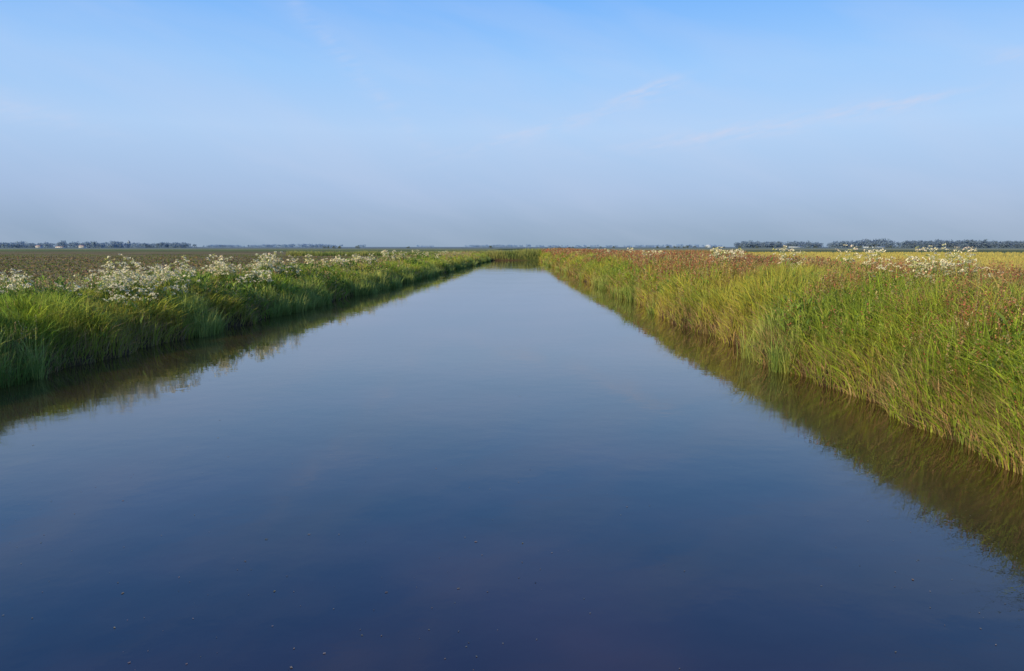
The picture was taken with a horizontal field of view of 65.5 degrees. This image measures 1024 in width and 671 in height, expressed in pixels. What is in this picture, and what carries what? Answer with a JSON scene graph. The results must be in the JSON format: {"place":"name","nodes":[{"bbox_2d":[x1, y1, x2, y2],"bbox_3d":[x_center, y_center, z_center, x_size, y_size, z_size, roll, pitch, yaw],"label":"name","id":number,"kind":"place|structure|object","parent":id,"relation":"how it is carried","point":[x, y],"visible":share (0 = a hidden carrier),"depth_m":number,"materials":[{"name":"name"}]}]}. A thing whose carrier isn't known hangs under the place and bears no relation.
{"place":"outdoors","nodes":[
{"label":"outdoors","id":0,"kind":"place"},
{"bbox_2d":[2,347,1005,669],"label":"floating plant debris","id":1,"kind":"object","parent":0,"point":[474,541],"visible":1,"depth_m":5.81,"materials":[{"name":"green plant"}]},
{"bbox_2d":[0,260,1023,670],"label":"canal water","id":2,"kind":"structure","parent":0,"point":[396,474],"depth_m":7.71,"materials":[{"name":"blue liquid"}]},
{"bbox_2d":[0,247,1023,472],"bbox_3d":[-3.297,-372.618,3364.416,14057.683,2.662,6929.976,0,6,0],"label":"ground","id":3,"kind":"structure","parent":0,"point":[201,251],"depth_m":164.27,"materials":[{"name":"green plant"}]},
{"bbox_2d":[0,240,197,247],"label":"distant trees","id":4,"kind":"object","parent":3,"relation":"on","point":[94,244],"visible":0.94,"depth_m":1268.87,"materials":[{"name":"green plant"}]},
{"bbox_2d":[0,254,388,283],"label":"young crop","id":5,"kind":"object","parent":3,"relation":"on","point":[74,271],"visible":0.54,"depth_m":85.05,"materials":[{"name":"green plant"}]},
{"bbox_2d":[0,256,389,292],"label":"soil clods","id":6,"kind":"object","parent":3,"relation":"on","point":[100,267],"visible":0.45,"depth_m":70.53,"materials":[{"name":"soil"}]},
{"bbox_2d":[0,250,455,318],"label":"cow parsley","id":7,"kind":"object","parent":3,"relation":"on","point":[222,266],"visible":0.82,"depth_m":24.05,"materials":[{"name":"white plant"}]},
{"bbox_2d":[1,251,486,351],"bbox_3d":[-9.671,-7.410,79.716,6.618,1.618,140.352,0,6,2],"label":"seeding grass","id":8,"kind":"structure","parent":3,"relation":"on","point":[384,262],"depth_m":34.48,"materials":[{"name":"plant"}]},
{"bbox_2d":[0,252,491,387],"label":"bank grass","id":9,"kind":"structure","parent":3,"relation":"on","point":[56,312],"depth_m":21.60,"materials":[{"name":"green plant"}]},
{"bbox_2d":[203,243,365,246],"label":"distant trees","id":10,"kind":"object","parent":3,"relation":"on","point":[302,245],"visible":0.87,"depth_m":2266.86,"materials":[{"name":"green plant"}]},
{"bbox_2d":[322,246,492,248],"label":"distant hedge","id":11,"kind":"object","parent":3,"relation":"on","point":[339,247],"visible":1,"depth_m":699.25,"materials":[{"name":"green plant"}]},
{"bbox_2d":[286,248,749,259],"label":"reed bed","id":12,"kind":"object","parent":3,"relation":"on","point":[507,254],"visible":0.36,"depth_m":145.92,"materials":[{"name":"green plant"}]},
{"bbox_2d":[416,244,721,246],"bbox_3d":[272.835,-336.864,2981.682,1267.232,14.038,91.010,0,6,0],"label":"distant trees","id":13,"kind":"object","parent":3,"relation":"on","point":[585,245],"visible":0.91,"depth_m":2972.43,"materials":[{"name":"green plant"}]},
{"bbox_2d":[558,245,951,247],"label":"distant hedge","id":14,"kind":"object","parent":3,"relation":"on","point":[756,247],"visible":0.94,"depth_m":895.67,"materials":[{"name":"green plant"}]},
{"bbox_2d":[538,249,1023,476],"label":"bank grass","id":15,"kind":"structure","parent":3,"relation":"on","point":[750,296],"depth_m":13.90,"materials":[{"name":"green plant"}]},
{"bbox_2d":[543,248,1023,428],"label":"red sorrel","id":16,"kind":"object","parent":3,"relation":"on","point":[683,256],"visible":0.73,"depth_m":17.01,"materials":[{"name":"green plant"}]},
{"bbox_2d":[598,243,1019,290],"bbox_3d":[9.524,-4.920,49.208,4.534,1.412,73.547,0,6,0],"label":"cow parsley","id":17,"kind":"object","parent":3,"relation":"on","point":[911,266],"visible":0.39,"depth_m":16.19,"materials":[{"name":"white plant"}]},
{"bbox_2d":[701,251,1023,280],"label":"cereal crop","id":18,"kind":"object","parent":3,"relation":"on","point":[986,257],"visible":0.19,"depth_m":97.94,"materials":[{"name":"yellow plant"}]},
{"bbox_2d":[734,238,1023,247],"bbox_3d":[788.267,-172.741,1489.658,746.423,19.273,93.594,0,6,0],"label":"distant trees","id":19,"kind":"object","parent":3,"relation":"on","point":[866,242],"visible":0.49,"depth_m":1468.74,"materials":[{"name":"green plant"}]},
{"bbox_2d":[899,239,1023,247],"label":"distant trees","id":20,"kind":"object","parent":3,"relation":"on","point":[967,243],"visible":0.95,"depth_m":1022.17,"materials":[{"name":"green plant"}]},
{"bbox_2d":[0,0,1023,246],"label":"sky","id":21,"kind":"structure","parent":0,"point":[349,123],"materials":[{"name":"blue"}]}
]}

